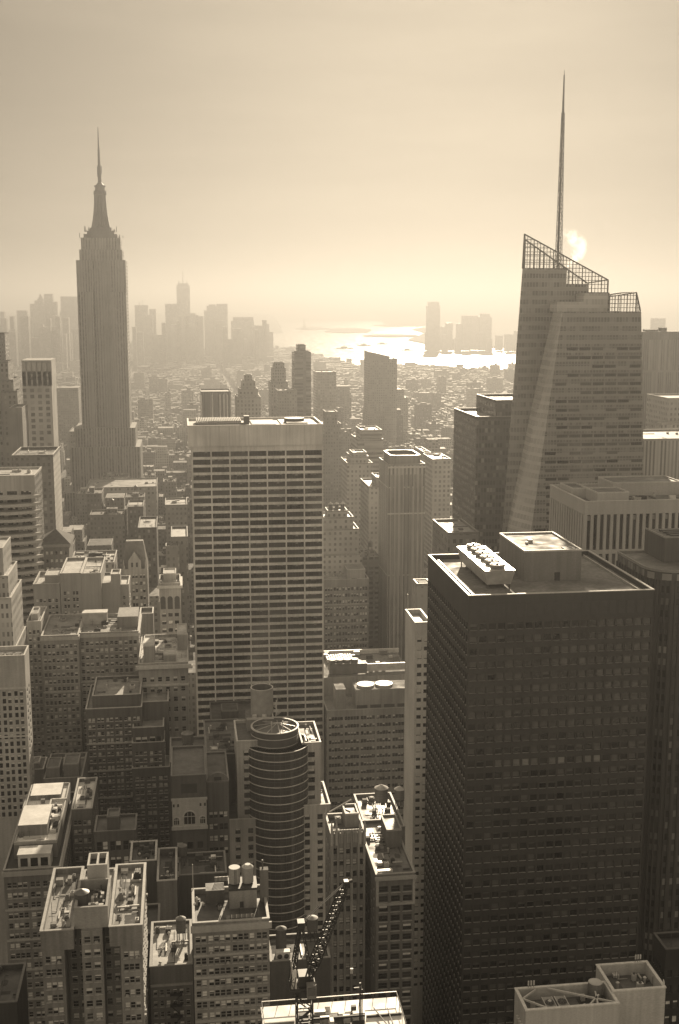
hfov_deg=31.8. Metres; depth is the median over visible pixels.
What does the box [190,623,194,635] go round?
apartment building
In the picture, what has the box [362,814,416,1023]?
office building
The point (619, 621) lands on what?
window
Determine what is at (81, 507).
loft building
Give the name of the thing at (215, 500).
window
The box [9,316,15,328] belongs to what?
office building
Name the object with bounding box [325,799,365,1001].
office building
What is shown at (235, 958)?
window
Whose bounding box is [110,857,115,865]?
window
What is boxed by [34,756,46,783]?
building
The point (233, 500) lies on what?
window
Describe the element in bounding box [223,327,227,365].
office building
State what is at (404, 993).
window
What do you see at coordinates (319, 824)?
window
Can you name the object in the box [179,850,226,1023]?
building
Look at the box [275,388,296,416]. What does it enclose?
apartment tower
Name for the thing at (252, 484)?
window
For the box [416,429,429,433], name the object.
loft building
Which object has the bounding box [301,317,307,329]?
statue
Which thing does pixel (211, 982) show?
window
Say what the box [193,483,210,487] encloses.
window
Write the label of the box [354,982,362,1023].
site mast
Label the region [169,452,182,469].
office building
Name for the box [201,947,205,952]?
window
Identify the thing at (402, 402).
apartment building
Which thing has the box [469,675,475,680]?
window
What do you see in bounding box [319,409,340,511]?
office building
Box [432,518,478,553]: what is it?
office building
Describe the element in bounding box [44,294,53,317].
skyscraper
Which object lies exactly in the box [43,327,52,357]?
office building
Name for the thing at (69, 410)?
office building
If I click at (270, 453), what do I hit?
window
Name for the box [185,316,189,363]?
office building
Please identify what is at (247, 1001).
window
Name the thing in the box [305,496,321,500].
window
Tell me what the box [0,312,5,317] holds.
skyscraper
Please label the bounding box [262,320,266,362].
office building
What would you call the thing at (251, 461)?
window
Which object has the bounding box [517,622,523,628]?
window
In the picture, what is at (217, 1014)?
window
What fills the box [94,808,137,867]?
building
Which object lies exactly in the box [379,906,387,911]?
window
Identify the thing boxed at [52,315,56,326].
office building
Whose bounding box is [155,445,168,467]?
apartment building
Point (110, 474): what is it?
loft building
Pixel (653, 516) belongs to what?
window
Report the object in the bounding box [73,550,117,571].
office building
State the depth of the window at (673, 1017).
271.10 m
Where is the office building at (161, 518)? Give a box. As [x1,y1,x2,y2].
[159,515,163,521]
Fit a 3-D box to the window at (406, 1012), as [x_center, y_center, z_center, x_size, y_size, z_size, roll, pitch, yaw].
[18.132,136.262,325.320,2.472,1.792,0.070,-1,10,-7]
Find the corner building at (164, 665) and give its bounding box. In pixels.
[135,623,190,736]
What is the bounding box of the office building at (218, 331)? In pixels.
[214,320,222,364]
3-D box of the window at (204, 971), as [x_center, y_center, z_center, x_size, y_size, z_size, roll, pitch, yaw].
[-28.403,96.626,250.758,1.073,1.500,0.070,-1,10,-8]
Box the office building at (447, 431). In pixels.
[441,426,453,439]
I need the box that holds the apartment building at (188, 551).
[188,537,189,563]
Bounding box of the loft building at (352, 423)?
[347,418,362,432]
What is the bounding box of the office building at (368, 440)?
[351,426,382,472]
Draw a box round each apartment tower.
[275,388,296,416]
[292,344,310,416]
[313,370,335,419]
[364,351,396,445]
[403,600,426,1023]
[415,446,430,461]
[423,453,450,563]
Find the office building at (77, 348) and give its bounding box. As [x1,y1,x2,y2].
[76,338,79,359]
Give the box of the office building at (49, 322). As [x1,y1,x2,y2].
[46,318,51,326]
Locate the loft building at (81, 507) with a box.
[76,487,86,524]
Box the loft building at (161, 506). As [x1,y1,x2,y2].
[159,493,163,514]
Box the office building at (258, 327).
[254,325,262,360]
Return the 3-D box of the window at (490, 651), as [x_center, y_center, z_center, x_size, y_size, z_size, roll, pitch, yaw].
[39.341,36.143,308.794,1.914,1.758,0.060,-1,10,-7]
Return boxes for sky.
[0,0,678,309]
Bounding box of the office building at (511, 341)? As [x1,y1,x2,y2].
[510,334,513,350]
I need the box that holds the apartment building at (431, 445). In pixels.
[423,438,439,452]
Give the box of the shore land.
[408,326,678,347]
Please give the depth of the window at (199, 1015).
252.33 m
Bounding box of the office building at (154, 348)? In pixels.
[151,335,158,362]
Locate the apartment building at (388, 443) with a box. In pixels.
[383,440,394,446]
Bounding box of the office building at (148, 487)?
[86,478,158,521]
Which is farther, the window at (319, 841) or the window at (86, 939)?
the window at (319, 841)
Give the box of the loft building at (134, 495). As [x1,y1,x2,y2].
[125,485,145,516]
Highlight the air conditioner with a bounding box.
[276,948,289,959]
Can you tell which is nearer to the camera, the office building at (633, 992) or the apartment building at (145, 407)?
the office building at (633, 992)
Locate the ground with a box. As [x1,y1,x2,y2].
[61,333,280,490]
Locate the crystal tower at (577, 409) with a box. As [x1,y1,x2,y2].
[498,70,643,551]
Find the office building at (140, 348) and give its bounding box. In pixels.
[137,332,143,366]
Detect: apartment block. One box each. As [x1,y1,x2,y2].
[26,606,141,760]
[33,557,130,616]
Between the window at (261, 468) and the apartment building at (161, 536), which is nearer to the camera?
the window at (261, 468)
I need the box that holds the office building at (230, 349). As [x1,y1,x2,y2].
[227,339,232,363]
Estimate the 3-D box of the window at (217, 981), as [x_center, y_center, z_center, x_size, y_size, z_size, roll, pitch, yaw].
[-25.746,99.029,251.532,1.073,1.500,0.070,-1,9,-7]
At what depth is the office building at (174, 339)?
5176.63 m
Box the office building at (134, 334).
[132,327,136,370]
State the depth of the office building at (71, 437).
1456.38 m
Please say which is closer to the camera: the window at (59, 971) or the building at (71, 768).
the window at (59, 971)
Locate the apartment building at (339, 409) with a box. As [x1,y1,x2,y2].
[336,406,342,427]
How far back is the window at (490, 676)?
309.99 m
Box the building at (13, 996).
[0,962,28,1023]
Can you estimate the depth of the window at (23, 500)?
563.10 m
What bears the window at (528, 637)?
in the office tower at (537, 690)
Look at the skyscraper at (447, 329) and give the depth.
6572.61 m
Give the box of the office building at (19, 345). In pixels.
[18,336,21,352]
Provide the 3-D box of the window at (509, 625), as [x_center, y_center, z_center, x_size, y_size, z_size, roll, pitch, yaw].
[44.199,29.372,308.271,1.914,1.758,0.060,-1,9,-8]
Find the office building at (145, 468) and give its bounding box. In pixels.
[143,464,153,476]
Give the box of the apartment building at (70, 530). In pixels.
[63,527,76,552]
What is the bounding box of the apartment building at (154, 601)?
[149,588,159,633]
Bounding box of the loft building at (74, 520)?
[62,510,77,524]
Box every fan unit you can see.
[541,996,556,1006]
[554,996,568,1005]
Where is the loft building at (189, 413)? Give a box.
[182,409,197,449]
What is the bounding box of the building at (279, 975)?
[269,931,330,1005]
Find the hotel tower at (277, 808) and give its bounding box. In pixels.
[229,684,329,934]
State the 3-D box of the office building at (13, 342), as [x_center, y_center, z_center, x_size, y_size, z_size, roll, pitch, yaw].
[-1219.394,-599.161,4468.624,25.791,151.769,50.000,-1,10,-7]
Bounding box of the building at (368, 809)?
[353,792,405,844]
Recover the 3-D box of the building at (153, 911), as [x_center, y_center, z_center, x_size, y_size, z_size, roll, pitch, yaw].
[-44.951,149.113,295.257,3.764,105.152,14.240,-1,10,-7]
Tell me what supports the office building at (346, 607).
on the ground
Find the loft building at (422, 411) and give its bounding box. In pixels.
[414,402,431,430]
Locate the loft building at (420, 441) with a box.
[413,436,433,446]
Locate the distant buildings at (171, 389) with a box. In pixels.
[13,340,514,735]
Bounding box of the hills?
[0,303,678,333]
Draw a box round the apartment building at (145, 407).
[138,397,153,421]
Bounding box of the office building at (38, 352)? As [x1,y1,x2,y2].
[36,338,40,357]
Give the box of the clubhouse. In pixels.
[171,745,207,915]
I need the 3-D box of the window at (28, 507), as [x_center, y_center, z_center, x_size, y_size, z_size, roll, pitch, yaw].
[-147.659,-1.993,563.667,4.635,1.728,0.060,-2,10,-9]
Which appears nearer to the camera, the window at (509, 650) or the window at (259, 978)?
the window at (259, 978)
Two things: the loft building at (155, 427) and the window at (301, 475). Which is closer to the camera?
the window at (301, 475)
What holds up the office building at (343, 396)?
on the ground
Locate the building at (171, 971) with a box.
[149,919,193,1023]
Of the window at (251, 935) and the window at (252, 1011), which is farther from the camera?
the window at (252, 1011)
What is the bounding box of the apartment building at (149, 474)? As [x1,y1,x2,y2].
[145,466,155,477]
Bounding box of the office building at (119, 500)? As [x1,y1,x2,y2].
[103,493,127,539]
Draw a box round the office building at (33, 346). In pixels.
[31,337,38,357]
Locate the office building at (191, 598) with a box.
[189,589,193,613]
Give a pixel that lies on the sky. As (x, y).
(329, 153)
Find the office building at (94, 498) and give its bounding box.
[86,486,103,541]
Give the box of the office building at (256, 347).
[255,330,258,364]
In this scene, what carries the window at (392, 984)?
in the office building at (390, 876)
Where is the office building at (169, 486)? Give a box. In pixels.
[163,476,176,521]
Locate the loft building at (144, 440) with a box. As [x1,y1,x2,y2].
[138,436,147,445]
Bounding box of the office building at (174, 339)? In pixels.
[171,324,176,360]
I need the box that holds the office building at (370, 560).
[360,540,377,653]
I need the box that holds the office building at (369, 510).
[360,473,378,552]
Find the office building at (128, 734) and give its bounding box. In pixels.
[85,675,171,852]
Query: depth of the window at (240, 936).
250.52 m
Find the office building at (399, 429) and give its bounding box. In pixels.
[396,408,402,445]
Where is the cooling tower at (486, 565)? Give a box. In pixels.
[457,543,514,588]
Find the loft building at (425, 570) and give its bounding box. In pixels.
[424,561,427,578]
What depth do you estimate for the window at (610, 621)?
311.81 m
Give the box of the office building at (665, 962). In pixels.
[652,931,678,1023]
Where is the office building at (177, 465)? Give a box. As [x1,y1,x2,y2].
[172,461,186,469]
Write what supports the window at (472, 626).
in the office tower at (537, 690)
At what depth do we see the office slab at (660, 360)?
1091.17 m
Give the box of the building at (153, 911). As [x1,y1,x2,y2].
[147,903,159,1023]
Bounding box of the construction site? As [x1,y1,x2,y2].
[261,991,406,1023]
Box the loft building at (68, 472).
[66,458,70,475]
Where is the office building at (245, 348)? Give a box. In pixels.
[243,339,246,359]
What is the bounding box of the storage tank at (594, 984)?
[588,978,601,1001]
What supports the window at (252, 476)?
in the office tower at (257, 512)
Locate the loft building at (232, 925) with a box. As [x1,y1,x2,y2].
[191,859,271,1023]
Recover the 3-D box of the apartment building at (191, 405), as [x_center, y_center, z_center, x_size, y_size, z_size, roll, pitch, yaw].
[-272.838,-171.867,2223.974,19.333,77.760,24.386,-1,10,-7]
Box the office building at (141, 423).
[132,417,145,430]
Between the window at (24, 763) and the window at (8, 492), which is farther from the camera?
the window at (8, 492)
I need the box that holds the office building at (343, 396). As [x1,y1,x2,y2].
[336,385,350,423]
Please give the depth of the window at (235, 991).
252.45 m
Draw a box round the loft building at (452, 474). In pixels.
[451,466,452,482]
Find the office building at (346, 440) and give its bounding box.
[341,428,353,456]
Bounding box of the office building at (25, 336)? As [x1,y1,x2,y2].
[20,316,31,359]
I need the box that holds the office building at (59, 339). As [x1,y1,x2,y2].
[55,316,62,362]
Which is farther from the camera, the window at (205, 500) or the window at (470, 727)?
the window at (205, 500)
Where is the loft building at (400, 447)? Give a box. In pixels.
[395,445,405,449]
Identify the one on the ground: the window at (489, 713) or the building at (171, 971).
the building at (171, 971)
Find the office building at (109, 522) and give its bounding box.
[90,498,125,574]
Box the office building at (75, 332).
[70,329,78,358]
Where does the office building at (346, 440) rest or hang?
on the ground
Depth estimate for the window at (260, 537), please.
535.35 m
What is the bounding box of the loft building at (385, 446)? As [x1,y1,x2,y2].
[383,444,394,449]
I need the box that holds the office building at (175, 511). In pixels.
[165,497,186,542]
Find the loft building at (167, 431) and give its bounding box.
[156,427,175,449]
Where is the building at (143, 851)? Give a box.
[129,840,157,903]
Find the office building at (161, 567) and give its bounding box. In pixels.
[159,558,189,621]
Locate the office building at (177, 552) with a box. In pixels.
[166,526,189,660]
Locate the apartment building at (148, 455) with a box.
[143,448,154,465]
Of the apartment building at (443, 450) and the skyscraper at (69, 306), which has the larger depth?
the skyscraper at (69, 306)
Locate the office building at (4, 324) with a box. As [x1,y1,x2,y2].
[0,318,8,331]
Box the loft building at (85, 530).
[81,524,87,544]
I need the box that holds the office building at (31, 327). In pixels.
[30,318,33,336]
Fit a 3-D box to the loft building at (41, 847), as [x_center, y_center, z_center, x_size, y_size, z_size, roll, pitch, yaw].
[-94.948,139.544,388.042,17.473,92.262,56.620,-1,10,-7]
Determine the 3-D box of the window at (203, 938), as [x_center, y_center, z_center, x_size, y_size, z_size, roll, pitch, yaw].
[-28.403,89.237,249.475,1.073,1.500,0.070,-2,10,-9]
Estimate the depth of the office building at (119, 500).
938.60 m
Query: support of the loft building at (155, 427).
on the ground
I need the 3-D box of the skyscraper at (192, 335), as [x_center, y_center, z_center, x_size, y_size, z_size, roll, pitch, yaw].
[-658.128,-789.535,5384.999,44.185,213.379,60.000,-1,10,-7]
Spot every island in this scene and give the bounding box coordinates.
[296,326,331,329]
[325,328,370,332]
[363,334,417,337]
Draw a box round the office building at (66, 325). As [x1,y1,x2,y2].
[63,317,70,367]
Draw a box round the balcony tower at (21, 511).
[0,467,44,639]
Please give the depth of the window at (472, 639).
307.65 m
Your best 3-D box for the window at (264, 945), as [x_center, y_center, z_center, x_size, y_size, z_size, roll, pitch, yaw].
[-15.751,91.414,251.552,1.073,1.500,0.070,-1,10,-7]
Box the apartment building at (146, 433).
[137,431,151,437]
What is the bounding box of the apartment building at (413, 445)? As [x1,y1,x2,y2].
[401,439,419,450]
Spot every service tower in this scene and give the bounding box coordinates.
[140,607,153,634]
[157,847,178,920]
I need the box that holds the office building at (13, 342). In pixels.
[9,331,18,366]
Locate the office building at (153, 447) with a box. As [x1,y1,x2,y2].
[146,445,157,451]
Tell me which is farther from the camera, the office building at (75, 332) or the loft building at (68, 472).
the office building at (75, 332)
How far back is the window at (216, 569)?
535.61 m
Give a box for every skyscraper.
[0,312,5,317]
[17,310,27,331]
[30,294,45,337]
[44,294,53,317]
[52,302,57,315]
[60,296,78,347]
[64,134,142,515]
[135,300,147,356]
[149,309,156,334]
[165,304,178,356]
[176,271,189,354]
[188,313,195,357]
[204,304,227,359]
[231,317,253,355]
[251,327,253,356]
[267,324,268,355]
[268,331,272,355]
[426,302,439,350]
[440,323,452,350]
[456,324,461,350]
[461,316,470,350]
[470,316,477,349]
[477,314,491,350]
[650,318,665,328]
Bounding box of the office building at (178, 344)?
[176,320,180,367]
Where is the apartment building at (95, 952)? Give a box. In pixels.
[39,852,149,1023]
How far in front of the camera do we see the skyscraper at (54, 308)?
5420.69 m
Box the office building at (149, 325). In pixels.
[145,315,152,356]
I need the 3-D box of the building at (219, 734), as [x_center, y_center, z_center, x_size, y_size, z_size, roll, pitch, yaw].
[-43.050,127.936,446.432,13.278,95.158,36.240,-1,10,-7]
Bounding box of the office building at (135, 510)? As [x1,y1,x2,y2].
[127,500,144,539]
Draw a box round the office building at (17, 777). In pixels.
[0,645,34,963]
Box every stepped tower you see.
[235,374,260,417]
[323,502,361,573]
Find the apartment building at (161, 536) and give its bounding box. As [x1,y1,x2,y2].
[158,524,165,549]
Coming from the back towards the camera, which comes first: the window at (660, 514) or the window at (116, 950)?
the window at (660, 514)
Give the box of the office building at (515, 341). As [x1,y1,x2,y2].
[513,331,517,351]
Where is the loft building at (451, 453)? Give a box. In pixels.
[447,446,452,460]
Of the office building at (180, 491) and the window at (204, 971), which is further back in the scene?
the office building at (180, 491)
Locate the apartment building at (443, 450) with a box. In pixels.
[440,447,448,456]
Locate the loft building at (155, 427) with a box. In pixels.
[151,424,162,432]
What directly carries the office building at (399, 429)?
on the ground
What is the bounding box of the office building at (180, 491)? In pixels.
[176,487,184,497]
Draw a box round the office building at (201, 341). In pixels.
[198,316,203,362]
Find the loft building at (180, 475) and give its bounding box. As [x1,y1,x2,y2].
[166,469,186,486]
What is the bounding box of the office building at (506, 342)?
[504,334,509,351]
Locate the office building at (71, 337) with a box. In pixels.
[70,332,72,359]
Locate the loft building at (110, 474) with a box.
[102,471,129,478]
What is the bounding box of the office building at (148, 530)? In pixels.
[138,516,158,587]
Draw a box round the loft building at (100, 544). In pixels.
[87,538,117,564]
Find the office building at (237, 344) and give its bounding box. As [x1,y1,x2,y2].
[232,328,241,364]
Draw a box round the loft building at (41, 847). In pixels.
[1,782,74,1023]
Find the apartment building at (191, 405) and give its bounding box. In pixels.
[187,399,197,412]
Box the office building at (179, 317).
[178,316,181,361]
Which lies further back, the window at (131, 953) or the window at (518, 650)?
the window at (518, 650)
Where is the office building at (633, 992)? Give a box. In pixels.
[514,960,666,1023]
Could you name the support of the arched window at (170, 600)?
in the cornice building at (170, 586)
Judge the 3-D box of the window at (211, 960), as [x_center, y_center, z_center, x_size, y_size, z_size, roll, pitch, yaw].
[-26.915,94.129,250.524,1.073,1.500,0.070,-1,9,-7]
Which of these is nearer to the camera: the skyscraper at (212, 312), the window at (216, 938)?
the window at (216, 938)
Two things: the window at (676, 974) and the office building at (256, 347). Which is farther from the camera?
the office building at (256, 347)
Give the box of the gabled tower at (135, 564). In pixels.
[122,539,148,611]
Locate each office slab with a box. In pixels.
[642,327,678,428]
[643,429,678,479]
[646,394,678,428]
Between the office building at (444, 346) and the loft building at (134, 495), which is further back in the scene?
the office building at (444, 346)
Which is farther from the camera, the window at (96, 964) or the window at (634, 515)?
the window at (634, 515)
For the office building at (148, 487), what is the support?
on the ground
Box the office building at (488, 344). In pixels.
[485,338,491,351]
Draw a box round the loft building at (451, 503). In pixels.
[450,500,452,515]
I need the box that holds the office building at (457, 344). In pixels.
[454,338,460,351]
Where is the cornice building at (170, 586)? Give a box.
[157,568,182,633]
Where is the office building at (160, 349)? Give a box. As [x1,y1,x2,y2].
[159,334,167,364]
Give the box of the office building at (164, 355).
[161,322,166,366]
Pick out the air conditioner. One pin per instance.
(282, 953)
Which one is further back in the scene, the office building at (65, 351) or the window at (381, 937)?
the office building at (65, 351)
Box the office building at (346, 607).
[324,563,368,654]
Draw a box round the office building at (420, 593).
[413,578,427,614]
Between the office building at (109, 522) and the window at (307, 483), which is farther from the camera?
the office building at (109, 522)
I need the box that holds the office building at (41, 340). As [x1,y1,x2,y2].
[39,324,43,357]
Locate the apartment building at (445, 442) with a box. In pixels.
[436,437,451,451]
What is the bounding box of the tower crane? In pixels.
[288,879,352,1023]
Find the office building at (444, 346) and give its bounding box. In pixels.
[441,335,447,351]
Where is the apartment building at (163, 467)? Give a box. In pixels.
[154,466,168,472]
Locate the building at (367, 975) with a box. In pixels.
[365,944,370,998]
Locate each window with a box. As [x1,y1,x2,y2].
[1,718,30,816]
[7,491,16,494]
[21,491,30,494]
[21,499,31,501]
[22,506,31,509]
[22,521,31,524]
[27,982,44,1023]
[30,640,137,757]
[45,957,50,962]
[46,970,50,975]
[47,983,51,988]
[47,995,51,1001]
[48,1008,52,1013]
[51,956,55,962]
[52,969,56,975]
[52,982,56,988]
[53,995,57,1000]
[53,1008,57,1013]
[57,969,61,974]
[58,982,62,987]
[58,995,62,1000]
[59,1007,63,1013]
[71,951,76,956]
[72,976,77,981]
[73,973,121,1023]
[84,937,90,942]
[84,950,90,955]
[85,962,91,968]
[85,975,91,981]
[86,988,92,993]
[86,1001,92,1006]
[87,1013,93,1019]
[89,716,168,852]
[93,936,99,942]
[94,949,100,954]
[94,962,100,967]
[95,975,101,980]
[95,987,101,993]
[96,1000,102,1005]
[96,1013,102,1018]
[97,842,101,850]
[103,842,107,850]
[105,949,110,954]
[106,961,111,966]
[110,841,114,850]
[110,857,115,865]
[114,948,119,953]
[116,841,120,849]
[116,857,121,863]
[123,840,127,849]
[124,856,128,862]
[124,951,128,957]
[124,964,128,970]
[126,1015,130,1020]
[129,951,133,956]
[130,977,134,982]
[131,1002,135,1007]
[135,963,139,969]
[135,976,139,981]
[136,989,140,994]
[160,596,165,608]
[168,596,172,608]
[172,816,180,824]
[175,596,179,608]
[182,810,196,823]
[187,842,192,848]
[193,452,209,456]
[193,460,210,464]
[193,467,210,472]
[193,475,210,479]
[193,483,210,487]
[194,491,210,495]
[194,498,210,503]
[194,506,210,510]
[194,514,211,518]
[194,521,211,526]
[194,529,211,533]
[195,537,211,541]
[195,544,211,548]
[195,552,211,556]
[195,559,211,564]
[195,567,212,571]
[195,575,212,579]
[195,937,200,942]
[196,511,322,742]
[196,582,212,586]
[196,948,200,953]
[196,959,200,964]
[196,970,200,975]
[196,981,201,986]
[197,841,202,847]
[197,1013,201,1018]
[199,815,206,822]
[201,936,205,941]
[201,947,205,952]
[201,958,206,963]
[202,969,206,974]
[202,980,206,985]
[202,991,206,996]
[202,1002,207,1007]
[203,1013,207,1018]
[208,936,212,941]
[209,958,213,963]
[209,969,213,974]
[209,980,213,985]
[209,991,214,996]
[210,1012,214,1017]
[212,451,228,456]
[212,459,228,463]
[212,467,228,471]
[212,475,229,479]
[212,483,229,487]
[212,490,229,494]
[213,498,229,502]
[213,506,229,510]
[213,513,229,517]
[213,521,229,525]
[213,529,229,533]
[213,536,230,540]
[213,544,230,548]
[214,551,230,555]
[214,559,230,563]
[214,567,230,571]
[214,935,218,941]
[214,946,218,952]
[214,957,219,963]
[215,979,219,984]
[215,990,219,995]
[215,1001,219,1006]
[215,1012,220,1017]
[220,935,224,940]
[220,946,224,951]
[220,957,224,962]
[220,968,224,973]
[220,979,225,984]
[221,990,225,995]
[225,935,229,940]
[225,945,230,951]
[226,967,230,973]
[226,1000,231,1005]
[227,1011,231,1016]
[230,451,247,455]
[231,459,247,463]
[231,467,247,471]
[231,474,247,479]
[231,482,247,486]
[231,490,247,494]
[231,498,247,502]
[231,505,248,509]
[231,513,248,517]
[232,521,248,525]
[232,528,248,532]
[232,536,248,540]
[232,543,248,547]
[232,551,248,555]
[232,558,248,563]
[232,934,237,939]
[233,945,237,950]
[233,956,237,961]
[233,967,237,972]
[233,978,237,983]
[233,989,237,994]
[238,934,242,939]
[238,945,242,950]
[238,956,243,961]
[239,999,243,1004]
[239,1009,260,1023]
[239,1010,243,1015]
[244,933,248,939]
[244,944,248,950]
[244,955,248,960]
[244,966,248,971]
[244,977,248,982]
[245,988,249,993]
[245,999,249,1004]
[249,451,265,455]
[249,459,266,463]
[249,466,266,471]
[249,474,266,478]
[249,933,253,938]
[250,482,266,486]
[250,489,266,494]
[250,497,266,501]
[250,505,266,509]
[250,512,266,517]
[250,520,266,524]
[250,528,266,532]
[250,535,266,539]
[250,543,266,547]
[250,944,254,949]
[250,955,254,960]
[250,966,254,971]
[250,977,254,982]
[257,932,261,938]
[257,943,261,949]
[257,976,261,981]
[257,987,261,992]
[262,932,266,937]
[262,943,266,948]
[262,954,266,959]
[263,965,267,970]
[263,976,267,981]
[268,451,284,455]
[268,458,284,462]
[268,466,284,470]
[268,474,284,478]
[268,481,284,486]
[268,489,284,493]
[268,497,284,501]
[268,504,284,509]
[268,512,284,516]
[269,520,285,524]
[269,527,285,531]
[286,450,302,454]
[286,458,302,462]
[286,466,303,470]
[287,473,303,478]
[287,481,303,485]
[287,489,303,493]
[287,496,303,501]
[287,504,303,508]
[287,512,303,516]
[305,450,321,454]
[305,458,321,462]
[305,465,321,470]
[305,473,321,477]
[305,481,321,485]
[305,488,321,493]
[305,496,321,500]
[305,504,321,508]
[308,752,314,756]
[308,760,314,765]
[308,769,314,773]
[308,777,314,782]
[308,785,314,790]
[308,794,314,798]
[317,814,322,818]
[317,822,322,827]
[317,831,322,835]
[317,839,322,843]
[325,612,366,648]
[329,722,403,816]
[339,848,343,853]
[378,944,386,950]
[378,954,386,959]
[378,964,386,969]
[378,973,386,978]
[378,983,386,988]
[379,886,387,891]
[379,896,387,901]
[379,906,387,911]
[379,915,387,921]
[379,925,387,930]
[379,935,386,940]
[390,944,398,949]
[390,953,398,958]
[390,963,398,968]
[390,972,398,978]
[390,982,398,987]
[391,885,399,891]
[391,895,399,901]
[391,905,399,910]
[391,915,399,920]
[391,924,399,930]
[391,934,398,939]
[402,933,410,938]
[402,943,410,948]
[402,952,410,958]
[402,962,410,967]
[402,971,410,977]
[402,981,410,986]
[402,990,410,995]
[402,1000,410,1005]
[403,885,411,890]
[403,894,411,900]
[403,904,411,909]
[403,914,411,919]
[403,924,410,929]
[403,1009,410,1014]
[463,618,650,1023]
[468,712,474,717]
[468,724,474,730]
[468,737,474,742]
[469,662,475,667]
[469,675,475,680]
[469,687,475,693]
[469,700,475,705]
[470,624,476,629]
[470,637,476,642]
[470,649,476,655]
[477,724,483,729]
[478,674,484,680]
[478,687,484,692]
[478,699,484,705]
[478,712,484,717]
[479,624,486,629]
[479,636,485,642]
[479,649,485,654]
[479,662,485,667]
[487,686,493,692]
[487,699,493,704]
[487,711,493,717]
[488,636,495,642]
[488,649,494,654]
[488,661,494,667]
[488,674,494,679]
[489,623,495,629]
[496,698,502,704]
[496,711,502,716]
[497,648,503,654]
[497,661,503,666]
[497,673,503,679]
[497,686,503,691]
[498,623,504,629]
[498,636,504,641]
[505,698,511,703]
[506,661,512,666]
[506,673,512,678]
[506,686,512,691]
[507,623,513,628]
[507,635,513,641]
[507,648,513,653]
[515,673,521,678]
[515,685,521,691]
[515,698,521,703]
[516,635,522,640]
[516,648,522,653]
[516,660,522,666]
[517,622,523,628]
[524,672,530,678]
[524,685,530,690]
[525,635,531,640]
[525,647,531,653]
[525,660,531,665]
[526,622,532,627]
[533,672,539,677]
[533,684,539,690]
[534,647,540,652]
[534,659,540,665]
[535,622,541,627]
[535,634,541,640]
[543,647,549,652]
[543,659,549,664]
[543,672,548,677]
[544,621,550,627]
[544,634,550,639]
[545,347,641,497]
[552,646,558,652]
[552,659,558,664]
[552,671,558,677]
[553,621,559,626]
[553,634,559,639]
[561,658,567,664]
[562,621,568,626]
[562,633,568,639]
[562,646,567,651]
[570,658,576,663]
[571,633,577,638]
[571,645,577,651]
[572,620,577,626]
[580,633,586,638]
[580,645,586,651]
[581,620,587,625]
[586,515,589,549]
[589,632,595,638]
[590,620,596,625]
[593,515,596,549]
[598,632,604,637]
[599,515,602,549]
[599,619,605,625]
[606,514,609,548]
[608,619,614,625]
[612,514,615,548]
[617,619,623,624]
[619,514,622,548]
[625,514,628,548]
[632,514,635,548]
[638,514,641,548]
[646,514,648,527]
[652,513,654,528]
[658,513,661,528]
[665,513,667,527]
[665,1001,669,1007]
[666,985,670,992]
[667,970,671,976]
[671,513,674,527]
[672,1016,676,1022]
[674,969,678,976]
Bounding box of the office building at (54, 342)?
[52,327,56,362]
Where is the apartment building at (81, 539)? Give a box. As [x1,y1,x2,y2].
[69,525,86,550]
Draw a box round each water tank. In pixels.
[74,888,88,905]
[176,916,185,942]
[177,843,186,861]
[181,730,193,745]
[229,864,239,884]
[242,863,252,883]
[275,926,286,948]
[307,915,317,941]
[374,784,387,811]
[394,786,404,808]
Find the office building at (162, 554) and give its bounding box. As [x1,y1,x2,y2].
[158,547,165,564]
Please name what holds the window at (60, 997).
in the apartment building at (95, 952)
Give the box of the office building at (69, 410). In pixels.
[56,385,81,457]
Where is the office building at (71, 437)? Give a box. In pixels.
[69,427,74,481]
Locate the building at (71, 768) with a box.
[43,752,87,791]
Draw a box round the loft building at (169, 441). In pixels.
[161,436,174,451]
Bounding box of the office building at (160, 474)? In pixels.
[154,469,165,495]
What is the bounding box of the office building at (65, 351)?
[63,334,67,368]
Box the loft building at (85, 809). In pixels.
[71,777,98,868]
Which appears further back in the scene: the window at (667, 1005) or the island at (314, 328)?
the island at (314, 328)
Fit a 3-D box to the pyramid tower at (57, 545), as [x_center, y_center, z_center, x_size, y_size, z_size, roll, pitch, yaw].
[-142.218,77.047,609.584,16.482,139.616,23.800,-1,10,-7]
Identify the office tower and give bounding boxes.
[0,332,9,359]
[0,360,20,466]
[0,537,26,645]
[9,404,29,456]
[12,446,62,533]
[21,358,58,446]
[187,415,323,780]
[200,389,231,417]
[268,362,287,416]
[341,449,372,549]
[378,450,425,660]
[422,531,654,1023]
[452,394,512,552]
[616,527,678,965]
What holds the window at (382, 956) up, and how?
in the office building at (390, 876)
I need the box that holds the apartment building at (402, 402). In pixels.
[397,388,407,429]
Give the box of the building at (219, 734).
[203,718,237,801]
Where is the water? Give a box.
[0,310,678,369]
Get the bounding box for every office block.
[169,736,206,846]
[205,751,229,885]
[209,700,250,719]
[324,648,404,818]
[549,475,678,565]
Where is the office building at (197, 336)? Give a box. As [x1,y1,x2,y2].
[195,315,198,365]
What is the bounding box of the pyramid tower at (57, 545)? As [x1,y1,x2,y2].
[42,529,73,570]
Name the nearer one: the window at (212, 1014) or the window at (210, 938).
the window at (210, 938)
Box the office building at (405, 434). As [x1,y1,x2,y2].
[403,430,416,443]
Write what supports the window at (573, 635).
in the office tower at (537, 690)
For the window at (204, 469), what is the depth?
526.79 m
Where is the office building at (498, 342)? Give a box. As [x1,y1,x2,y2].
[495,335,502,349]
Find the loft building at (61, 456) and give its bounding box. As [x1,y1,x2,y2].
[60,448,62,472]

